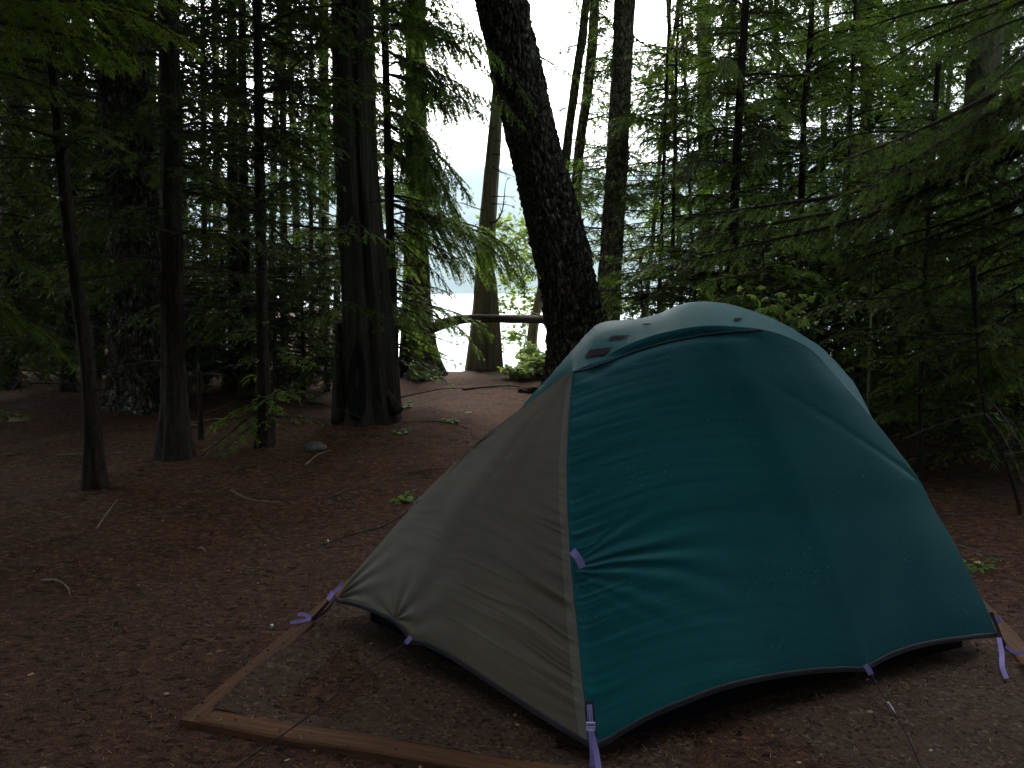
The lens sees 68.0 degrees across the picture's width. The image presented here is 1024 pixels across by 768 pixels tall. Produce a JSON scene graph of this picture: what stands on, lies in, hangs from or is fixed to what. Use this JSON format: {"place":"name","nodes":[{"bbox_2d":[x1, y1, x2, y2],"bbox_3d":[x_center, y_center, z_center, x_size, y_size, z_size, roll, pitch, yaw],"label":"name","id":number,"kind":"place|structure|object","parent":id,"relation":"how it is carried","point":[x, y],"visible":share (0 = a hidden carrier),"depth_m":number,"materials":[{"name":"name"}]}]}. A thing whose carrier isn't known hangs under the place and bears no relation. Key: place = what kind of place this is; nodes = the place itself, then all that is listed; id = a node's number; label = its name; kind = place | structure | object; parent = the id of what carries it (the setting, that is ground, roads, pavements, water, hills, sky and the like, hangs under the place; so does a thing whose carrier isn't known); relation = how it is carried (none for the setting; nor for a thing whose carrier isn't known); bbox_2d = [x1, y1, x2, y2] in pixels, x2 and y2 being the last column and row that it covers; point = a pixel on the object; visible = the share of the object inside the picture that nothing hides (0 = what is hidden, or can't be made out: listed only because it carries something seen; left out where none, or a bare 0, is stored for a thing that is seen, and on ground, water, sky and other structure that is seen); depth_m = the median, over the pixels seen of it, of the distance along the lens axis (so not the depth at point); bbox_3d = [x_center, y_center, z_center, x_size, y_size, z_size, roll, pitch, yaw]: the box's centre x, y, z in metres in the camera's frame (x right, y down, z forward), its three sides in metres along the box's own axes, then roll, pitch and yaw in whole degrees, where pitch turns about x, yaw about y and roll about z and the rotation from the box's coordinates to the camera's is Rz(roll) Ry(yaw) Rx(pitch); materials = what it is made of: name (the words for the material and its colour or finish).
{"place":"outdoors","nodes":[
{"label":"outdoors","id":0,"kind":"place"},
{"bbox_2d":[0,307,1023,767],"bbox_3d":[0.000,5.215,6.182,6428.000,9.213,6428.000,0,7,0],"label":"ground","id":1,"kind":"structure","parent":0,"point":[416,441],"depth_m":4.25,"materials":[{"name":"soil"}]},
{"bbox_2d":[0,6,107,390],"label":"forest conifer","id":2,"kind":"object","parent":1,"relation":"on","point":[6,387],"visible":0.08,"depth_m":10.87,"materials":[{"name":"green plant"}]},
{"bbox_2d":[19,221,103,377],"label":"hemlock sapling","id":3,"kind":"object","parent":1,"relation":"on","point":[26,364],"visible":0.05,"depth_m":11.96,"materials":[{"name":"green plant"}]},
{"bbox_2d":[0,0,180,394],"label":"forest conifer","id":4,"kind":"object","parent":1,"relation":"on","point":[14,341],"visible":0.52,"depth_m":8.42,"materials":[{"name":"green plant"}]},
{"bbox_2d":[10,195,185,382],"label":"hemlock sapling","id":5,"kind":"object","parent":1,"relation":"on","point":[95,311],"visible":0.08,"depth_m":11.32,"materials":[{"name":"green plant"}]},
{"bbox_2d":[0,0,203,421],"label":"hemlock","id":6,"kind":"object","parent":1,"relation":"on","point":[12,22],"visible":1,"depth_m":4.06,"materials":[{"name":"green plant"}]},
{"bbox_2d":[0,0,218,392],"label":"forest conifer","id":7,"kind":"object","parent":1,"relation":"on","point":[67,331],"visible":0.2,"depth_m":10.10,"materials":[{"name":"green plant"}]},
{"bbox_2d":[0,0,220,490],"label":"young conifer","id":8,"kind":"object","parent":1,"relation":"on","point":[94,473],"visible":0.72,"depth_m":5.35,"materials":[{"name":"green plant"}]},
{"bbox_2d":[1,20,227,374],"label":"forest conifer","id":9,"kind":"object","parent":1,"relation":"on","point":[34,138],"visible":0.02,"depth_m":12.51,"materials":[{"name":"green plant"}]},
{"bbox_2d":[1,0,290,415],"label":"fir","id":10,"kind":"object","parent":1,"relation":"on","point":[143,399],"visible":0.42,"depth_m":9.05,"materials":[{"name":"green plant"}]},
{"bbox_2d":[87,280,269,395],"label":"hemlock sapling","id":11,"kind":"object","parent":1,"relation":"on","point":[192,350],"visible":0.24,"depth_m":10.44,"materials":[{"name":"green plant"}]},
{"bbox_2d":[142,316,238,440],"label":"hemlock sapling","id":12,"kind":"object","parent":1,"relation":"on","point":[200,424],"visible":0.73,"depth_m":7.24,"materials":[{"name":"brown plant"}]},
{"bbox_2d":[0,0,432,461],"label":"hemlock tree","id":13,"kind":"object","parent":1,"relation":"on","point":[173,439],"visible":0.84,"depth_m":6.18,"materials":[{"name":"green plant"}]},
{"bbox_2d":[151,2,301,382],"bbox_3d":[-4.397,-8.407,10.909,3.574,17.006,5.496,-2,7,-19],"label":"conifer tree","id":14,"kind":"object","parent":1,"relation":"on","point":[205,220],"visible":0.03,"depth_m":11.47,"materials":[{"name":"green plant"}]},
{"bbox_2d":[149,0,336,390],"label":"conifer tree","id":15,"kind":"object","parent":1,"relation":"on","point":[232,385],"visible":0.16,"depth_m":10.69,"materials":[{"name":"green plant"}]},
{"bbox_2d":[185,258,307,387],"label":"hemlock sapling","id":16,"kind":"object","parent":1,"relation":"on","point":[221,360],"visible":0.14,"depth_m":10.92,"materials":[{"name":"green plant"}]},
{"bbox_2d":[156,0,337,398],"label":"conifer tree","id":17,"kind":"object","parent":1,"relation":"on","point":[241,388],"visible":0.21,"depth_m":10.18,"materials":[{"name":"green plant"}]},
{"bbox_2d":[108,0,406,448],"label":"hemlock tree","id":18,"kind":"object","parent":1,"relation":"on","point":[286,85],"visible":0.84,"depth_m":6.68,"materials":[{"name":"green plant"}]},
{"bbox_2d":[185,225,335,388],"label":"hemlock sapling","id":19,"kind":"object","parent":1,"relation":"on","point":[290,333],"visible":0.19,"depth_m":10.97,"materials":[{"name":"green plant"}]},
{"bbox_2d":[185,0,335,339],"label":"forest conifer","id":20,"kind":"object","parent":1,"relation":"on","point":[267,153],"visible":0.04,"depth_m":16.38,"materials":[{"name":"green plant"}]},
{"bbox_2d":[194,2,333,368],"bbox_3d":[-4.801,-8.645,12.893,4.490,17.073,5.000,0,7,0],"label":"conifer tree","id":21,"kind":"object","parent":1,"relation":"on","point":[284,124],"visible":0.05,"depth_m":14.09,"materials":[{"name":"green plant"}]},
{"bbox_2d":[179,575,352,729],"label":"timber beam","id":22,"kind":"structure","parent":1,"relation":"on","point":[289,637],"depth_m":2.88,"materials":[{"name":"brown wood"}]},
{"bbox_2d":[202,259,341,399],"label":"hemlock sapling","id":23,"kind":"object","parent":1,"relation":"on","point":[301,285],"visible":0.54,"depth_m":10.00,"materials":[{"name":"green plant"}]},
{"bbox_2d":[217,13,333,356],"bbox_3d":[-4.698,-8.989,15.594,4.478,17.012,4.237,-2,7,-19],"label":"forest conifer","id":24,"kind":"object","parent":1,"relation":"on","point":[295,118],"visible":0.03,"depth_m":15.89,"materials":[{"name":"green plant"}]},
{"bbox_2d":[200,328,365,457],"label":"hemlock sapling","id":25,"kind":"object","parent":1,"relation":"on","point":[273,394],"visible":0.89,"depth_m":6.83,"materials":[{"name":"green plant"}]},
{"bbox_2d":[211,4,378,359],"bbox_3d":[-3.654,-8.972,15.093,4.963,17.105,5.044,-5,9,-35],"label":"forest conifer","id":26,"kind":"object","parent":1,"relation":"on","point":[324,70],"visible":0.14,"depth_m":14.81,"materials":[{"name":"green plant"}]},
{"bbox_2d":[251,217,341,392],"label":"hemlock sapling","id":27,"kind":"object","parent":1,"relation":"on","point":[323,268],"visible":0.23,"depth_m":10.86,"materials":[{"name":"green plant"}]},
{"bbox_2d":[213,0,395,368],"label":"conifer tree","id":28,"kind":"object","parent":1,"relation":"on","point":[311,221],"visible":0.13,"depth_m":12.21,"materials":[{"name":"green plant"}]},
{"bbox_2d":[246,26,402,359],"bbox_3d":[-2.882,-8.634,12.811,5.669,17.105,5.153,-6,9,-40],"label":"forest conifer","id":29,"kind":"object","parent":1,"relation":"on","point":[324,214],"visible":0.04,"depth_m":13.30,"materials":[{"name":"green plant"}]},
{"bbox_2d":[220,0,463,426],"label":"hollow cedar","id":30,"kind":"object","parent":1,"relation":"on","point":[365,384],"visible":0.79,"depth_m":7.96,"materials":[{"name":"brown plant"}]},
{"bbox_2d":[292,0,444,357],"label":"hemlock tree","id":31,"kind":"object","parent":1,"relation":"on","point":[375,77],"visible":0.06,"depth_m":10.71,"materials":[{"name":"green plant"}]},
{"bbox_2d":[201,709,576,767],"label":"timber beam","id":32,"kind":"structure","parent":1,"relation":"on","point":[364,745],"depth_m":2.39,"materials":[{"name":"brown wood"}]},
{"bbox_2d":[376,0,448,380],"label":"conifer tree","id":33,"kind":"object","parent":1,"relation":"on","point":[428,359],"visible":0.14,"depth_m":12.39,"materials":[{"name":"green plant"}]},
{"bbox_2d":[417,314,543,337],"bbox_3d":[-0.186,-0.885,11.814,3.015,0.450,0.887,6,9,39],"label":"log rail","id":34,"kind":"object","parent":33,"relation":"attached to","point":[488,318],"visible":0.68,"depth_m":12.27,"materials":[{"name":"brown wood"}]},
{"bbox_2d":[377,0,447,377],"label":"conifer tree","id":35,"kind":"object","parent":1,"relation":"on","point":[403,368],"visible":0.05,"depth_m":12.89,"materials":[{"name":"brown plant"}]},
{"bbox_2d":[303,0,541,404],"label":"hemlock tree","id":36,"kind":"object","parent":1,"relation":"on","point":[440,223],"visible":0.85,"depth_m":8.85,"materials":[{"name":"green plant"}]},
{"bbox_2d":[443,9,515,370],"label":"grey cedar","id":37,"kind":"object","parent":1,"relation":"on","point":[488,216],"visible":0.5,"depth_m":13.04,"materials":[{"name":"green plant"}]},
{"bbox_2d":[488,273,503,369],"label":"split cedar","id":38,"kind":"object","parent":1,"relation":"on","point":[495,355],"visible":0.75,"depth_m":13.06,"materials":[{"name":"brown plant"}]},
{"bbox_2d":[475,206,544,365],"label":"shore alder","id":39,"kind":"object","parent":1,"relation":"on","point":[522,234],"visible":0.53,"depth_m":15.00,"materials":[{"name":"green plant"}]},
{"bbox_2d":[0,372,1023,706],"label":"twig litter","id":40,"kind":"object","parent":1,"relation":"on","point":[336,502],"visible":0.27,"depth_m":4.93,"materials":[{"name":"brown plant"}]},
{"bbox_2d":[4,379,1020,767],"bbox_3d":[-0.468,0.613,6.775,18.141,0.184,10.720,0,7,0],"label":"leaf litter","id":41,"kind":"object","parent":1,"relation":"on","point":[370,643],"visible":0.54,"depth_m":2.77,"materials":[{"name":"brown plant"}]},
{"bbox_2d":[2,423,1023,767],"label":"grit","id":42,"kind":"object","parent":1,"relation":"on","point":[374,623],"visible":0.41,"depth_m":3.07,"materials":[{"name":"stone"}]},
{"bbox_2d":[497,364,542,379],"bbox_3d":[0.109,-0.183,11.784,0.670,0.236,0.775,4,8,29],"label":"leafy bush","id":43,"kind":"object","parent":1,"relation":"on","point":[517,372],"visible":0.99,"depth_m":11.59,"materials":[{"name":"green plant"}]},
{"bbox_2d":[512,352,545,375],"bbox_3d":[0.395,-0.327,12.091,0.818,0.431,0.897,0,7,0],"label":"leafy bush","id":44,"kind":"object","parent":1,"relation":"on","point":[536,360],"visible":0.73,"depth_m":11.96,"materials":[{"name":"green plant"}]},
{"bbox_2d":[514,340,544,361],"bbox_3d":[0.331,-0.483,13.268,0.610,0.564,0.594,0,7,0],"label":"leafy bush","id":45,"kind":"object","parent":1,"relation":"on","point":[530,350],"visible":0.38,"depth_m":13.18,"materials":[{"name":"green plant"}]},
{"bbox_2d":[474,0,603,384],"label":"leaning fir","id":46,"kind":"object","parent":1,"relation":"on","point":[568,284],"visible":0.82,"depth_m":9.50,"materials":[{"name":"brown plant"}]},
{"bbox_2d":[520,189,593,351],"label":"leaning alder","id":47,"kind":"object","parent":1,"relation":"on","point":[532,334],"visible":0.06,"depth_m":14.68,"materials":[{"name":"brown wood"}]},
{"bbox_2d":[520,0,613,245],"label":"slim fir","id":48,"kind":"object","parent":1,"relation":"on","point":[578,66],"visible":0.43,"depth_m":11.98,"materials":[{"name":"green plant"}]},
{"bbox_2d":[521,0,656,285],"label":"slim fir","id":49,"kind":"object","parent":1,"relation":"on","point":[584,118],"visible":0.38,"depth_m":12.28,"materials":[{"name":"green plant"}]},
{"bbox_2d":[524,0,692,321],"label":"mossy fir","id":50,"kind":"object","parent":1,"relation":"on","point":[616,159],"visible":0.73,"depth_m":11.04,"materials":[{"name":"green plant"}]},
{"bbox_2d":[212,603,1023,767],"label":"pad soil","id":51,"kind":"structure","parent":1,"relation":"on","point":[432,727],"depth_m":2.61,"materials":[{"name":"brown soil"}]},
{"bbox_2d":[290,301,1023,767],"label":"tent","id":52,"kind":"object","parent":51,"relation":"on","point":[608,533],"visible":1,"depth_m":2.75,"materials":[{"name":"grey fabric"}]},
{"bbox_2d":[234,643,405,767],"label":"guy line","id":53,"kind":"object","parent":52,"relation":"attached to","point":[343,687],"visible":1,"depth_m":2.43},
{"bbox_2d":[569,325,995,740],"bbox_3d":[1.059,0.430,2.653,1.739,1.236,0.841,0,7,0],"label":"door panel","id":54,"kind":"structure","parent":52,"relation":"in","point":[736,512],"depth_m":2.74,"materials":[{"name":"teal fabric"}]},
{"bbox_2d":[593,254,707,319],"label":"hemlock sapling","id":55,"kind":"object","parent":1,"relation":"on","point":[640,295],"visible":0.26,"depth_m":9.59,"materials":[{"name":"green plant"}]},
{"bbox_2d":[600,0,729,318],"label":"young hemlock","id":56,"kind":"object","parent":1,"relation":"on","point":[655,130],"visible":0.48,"depth_m":10.22,"materials":[{"name":"green plant"}]},
{"bbox_2d":[599,0,747,289],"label":"lakeside hemlock","id":57,"kind":"object","parent":1,"relation":"on","point":[670,34],"visible":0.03,"depth_m":13.31,"materials":[{"name":"green plant"}]},
{"bbox_2d":[592,0,759,319],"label":"lakeside hemlock","id":58,"kind":"object","parent":1,"relation":"on","point":[672,37],"visible":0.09,"depth_m":12.22,"materials":[{"name":"green plant"}]},
{"bbox_2d":[611,0,745,310],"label":"young hemlock","id":59,"kind":"object","parent":1,"relation":"on","point":[666,103],"visible":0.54,"depth_m":9.79,"materials":[{"name":"green plant"}]},
{"bbox_2d":[590,0,795,315],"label":"lakeside hemlock","id":60,"kind":"object","parent":1,"relation":"on","point":[689,191],"visible":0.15,"depth_m":11.09,"materials":[{"name":"green plant"}]},
{"bbox_2d":[616,245,779,318],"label":"hemlock sapling","id":61,"kind":"object","parent":1,"relation":"on","point":[676,251],"visible":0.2,"depth_m":8.86,"materials":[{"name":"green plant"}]},
{"bbox_2d":[632,0,822,307],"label":"lakeside hemlock","id":62,"kind":"object","parent":1,"relation":"on","point":[727,102],"visible":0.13,"depth_m":11.81,"materials":[{"name":"green plant"}]},
{"bbox_2d":[652,79,826,307],"bbox_3d":[3.917,-8.137,13.072,3.452,18.064,3.289,-3,8,-22],"label":"lakeside hemlock","id":63,"kind":"object","parent":1,"relation":"on","point":[721,116],"depth_m":13.59,"materials":[{"name":"green plant"}]},
{"bbox_2d":[637,0,851,315],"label":"slim hemlock","id":64,"kind":"object","parent":1,"relation":"on","point":[739,75],"visible":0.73,"depth_m":8.76,"materials":[{"name":"green plant"}]},
{"bbox_2d":[650,0,859,350],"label":"lakeside hemlock","id":65,"kind":"object","parent":1,"relation":"on","point":[748,69],"visible":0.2,"depth_m":10.79,"materials":[{"name":"green plant"}]},
{"bbox_2d":[696,0,846,313],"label":"lakeside hemlock","id":66,"kind":"object","parent":1,"relation":"on","point":[789,61],"visible":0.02,"depth_m":12.73,"materials":[{"name":"green plant"}]},
{"bbox_2d":[671,236,874,345],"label":"hemlock sapling","id":67,"kind":"object","parent":1,"relation":"on","point":[778,267],"visible":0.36,"depth_m":8.08,"materials":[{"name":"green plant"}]},
{"bbox_2d":[690,0,856,350],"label":"lakeside hemlock","id":68,"kind":"object","parent":1,"relation":"on","point":[732,102],"visible":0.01,"depth_m":13.85,"materials":[{"name":"green plant"}]},
{"bbox_2d":[737,286,816,330],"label":"vine maple","id":69,"kind":"object","parent":1,"relation":"on","point":[777,309],"visible":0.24,"depth_m":7.52,"materials":[{"name":"green plant"}]},
{"bbox_2d":[703,0,930,310],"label":"slim hemlock","id":70,"kind":"object","parent":1,"relation":"on","point":[783,102],"visible":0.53,"depth_m":8.62,"materials":[{"name":"green plant"}]},
{"bbox_2d":[755,0,892,319],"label":"conifer tree","id":71,"kind":"object","parent":1,"relation":"on","point":[826,17],"visible":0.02,"depth_m":13.49,"materials":[{"name":"green plant"}]},
{"bbox_2d":[742,259,911,409],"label":"hemlock sapling","id":72,"kind":"object","parent":1,"relation":"on","point":[820,269],"visible":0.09,"depth_m":8.61,"materials":[{"name":"green plant"}]},
{"bbox_2d":[751,0,916,373],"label":"young hemlock","id":73,"kind":"object","parent":1,"relation":"on","point":[832,98],"visible":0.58,"depth_m":8.27,"materials":[{"name":"green plant"}]},
{"bbox_2d":[654,0,1023,388],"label":"hemlock","id":74,"kind":"object","parent":1,"relation":"on","point":[991,158],"visible":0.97,"depth_m":5.36,"materials":[{"name":"green plant"}]},
{"bbox_2d":[715,44,967,288],"bbox_3d":[4.227,-1.977,11.165,0.412,4.743,4.334,-6,9,-41],"label":"dead pole","id":75,"kind":"object","parent":1,"relation":"on","point":[877,119],"visible":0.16,"depth_m":10.45,"materials":[{"name":"brown wood"}]},
{"bbox_2d":[746,0,965,355],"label":"lakeside hemlock","id":76,"kind":"object","parent":1,"relation":"on","point":[820,143],"visible":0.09,"depth_m":10.76,"materials":[{"name":"green plant"}]},
{"bbox_2d":[769,208,951,405],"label":"hemlock sapling","id":77,"kind":"object","parent":1,"relation":"on","point":[834,296],"visible":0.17,"depth_m":8.26,"materials":[{"name":"green plant"}]},
{"bbox_2d":[730,0,1007,401],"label":"lakeside hemlock","id":78,"kind":"object","parent":1,"relation":"on","point":[903,90],"visible":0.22,"depth_m":9.76,"materials":[{"name":"green plant"}]},
{"bbox_2d":[842,240,905,416],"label":"vine maple","id":79,"kind":"object","parent":1,"relation":"on","point":[862,290],"visible":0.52,"depth_m":7.23,"materials":[{"name":"plant"}]},
{"bbox_2d":[783,2,964,357],"bbox_3d":[5.674,-8.525,12.033,4.563,17.130,3.068,6,9,40],"label":"conifer tree","id":80,"kind":"object","parent":1,"relation":"on","point":[863,109],"visible":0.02,"depth_m":12.55,"materials":[{"name":"green plant"}]},
{"bbox_2d":[807,0,970,363],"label":"lakeside hemlock","id":81,"kind":"object","parent":1,"relation":"on","point":[917,100],"visible":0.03,"depth_m":12.02,"materials":[{"name":"green plant"}]},
{"bbox_2d":[809,137,983,428],"bbox_3d":[4.007,-1.002,7.987,1.861,3.083,1.909,0,7,0],"label":"hemlock sapling","id":82,"kind":"object","parent":1,"relation":"on","point":[862,378],"visible":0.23,"depth_m":7.84,"materials":[{"name":"green plant"}]},
{"bbox_2d":[797,267,995,430],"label":"hemlock sapling","id":83,"kind":"object","parent":1,"relation":"on","point":[882,409],"visible":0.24,"depth_m":7.98,"materials":[{"name":"green plant"}]},
{"bbox_2d":[798,55,1023,479],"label":"hemlock sapling","id":84,"kind":"object","parent":1,"relation":"on","point":[906,313],"visible":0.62,"depth_m":5.79,"materials":[{"name":"green plant"}]},
{"bbox_2d":[823,266,1023,514],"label":"hemlock sapling","id":85,"kind":"object","parent":1,"relation":"on","point":[974,294],"visible":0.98,"depth_m":4.91,"materials":[{"name":"plant"}]},
{"bbox_2d":[833,0,1023,404],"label":"conifer tree","id":86,"kind":"object","parent":1,"relation":"on","point":[977,78],"visible":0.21,"depth_m":8.71,"materials":[{"name":"needle"},{"name":"dark spruce bark"},{"name":"twig wood"}]},
{"bbox_2d":[842,0,1023,391],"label":"lakeside hemlock","id":87,"kind":"object","parent":1,"relation":"on","point":[947,105],"visible":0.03,"depth_m":10.70,"materials":[{"name":"green plant"}]},
{"bbox_2d":[843,283,1023,462],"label":"hemlock sapling","id":88,"kind":"object","parent":1,"relation":"on","point":[1004,375],"visible":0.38,"depth_m":6.43,"materials":[{"name":"green plant"}]},
{"bbox_2d":[862,190,1021,423],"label":"hemlock sapling","id":89,"kind":"object","parent":1,"relation":"on","point":[948,226],"visible":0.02,"depth_m":7.92,"materials":[{"name":"green plant"}]},
{"bbox_2d":[869,260,1023,476],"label":"hemlock sapling","id":90,"kind":"object","parent":1,"relation":"on","point":[1018,411],"visible":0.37,"depth_m":6.16,"materials":[{"name":"green plant"}]},
{"bbox_2d":[899,0,1023,321],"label":"lakeside hemlock","id":91,"kind":"object","parent":1,"relation":"on","point":[963,76],"depth_m":11.17,"materials":[{"name":"green plant"}]},
{"bbox_2d":[906,246,1023,440],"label":"hemlock sapling","id":92,"kind":"object","parent":1,"relation":"on","point":[964,301],"visible":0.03,"depth_m":7.44,"materials":[{"name":"green plant"}]},
{"bbox_2d":[908,191,1023,435],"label":"hemlock sapling","id":93,"kind":"object","parent":1,"relation":"on","point":[987,265],"visible":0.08,"depth_m":6.95,"materials":[{"name":"green plant"}]},
{"bbox_2d":[932,1,1023,383],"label":"lakeside hemlock","id":94,"kind":"object","parent":1,"relation":"on","point":[962,93],"visible":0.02,"depth_m":9.58,"materials":[{"name":"green plant"}]},
{"bbox_2d":[963,553,998,573],"bbox_3d":[2.466,0.958,3.983,0.246,0.069,0.184,-4,8,-28],"label":"green plant","id":95,"kind":"object","parent":1,"relation":"on","point":[981,568],"visible":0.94,"depth_m":3.95,"materials":[{"name":"green plant"}]},
{"bbox_2d":[982,598,1023,669],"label":"timber beam","id":96,"kind":"structure","parent":1,"relation":"on","point":[1006,632],"depth_m":3.11,"materials":[{"name":"brown wood"}]},
{"bbox_2d":[2,0,1023,182],"label":"sky","id":97,"kind":"structure","parent":0,"point":[470,141],"materials":[{"name":"white"}]},
{"bbox_2d":[57,149,1022,293],"bbox_3d":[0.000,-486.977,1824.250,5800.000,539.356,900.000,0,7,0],"label":"hill","id":98,"kind":"structure","parent":0,"point":[473,177],"depth_m":1892.31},
{"bbox_2d":[277,294,1022,371],"bbox_3d":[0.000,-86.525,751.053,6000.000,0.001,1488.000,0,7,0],"label":"lake","id":99,"kind":"structure","parent":0,"point":[463,304],"depth_m":103.59,"materials":[{"name":"white liquid"}]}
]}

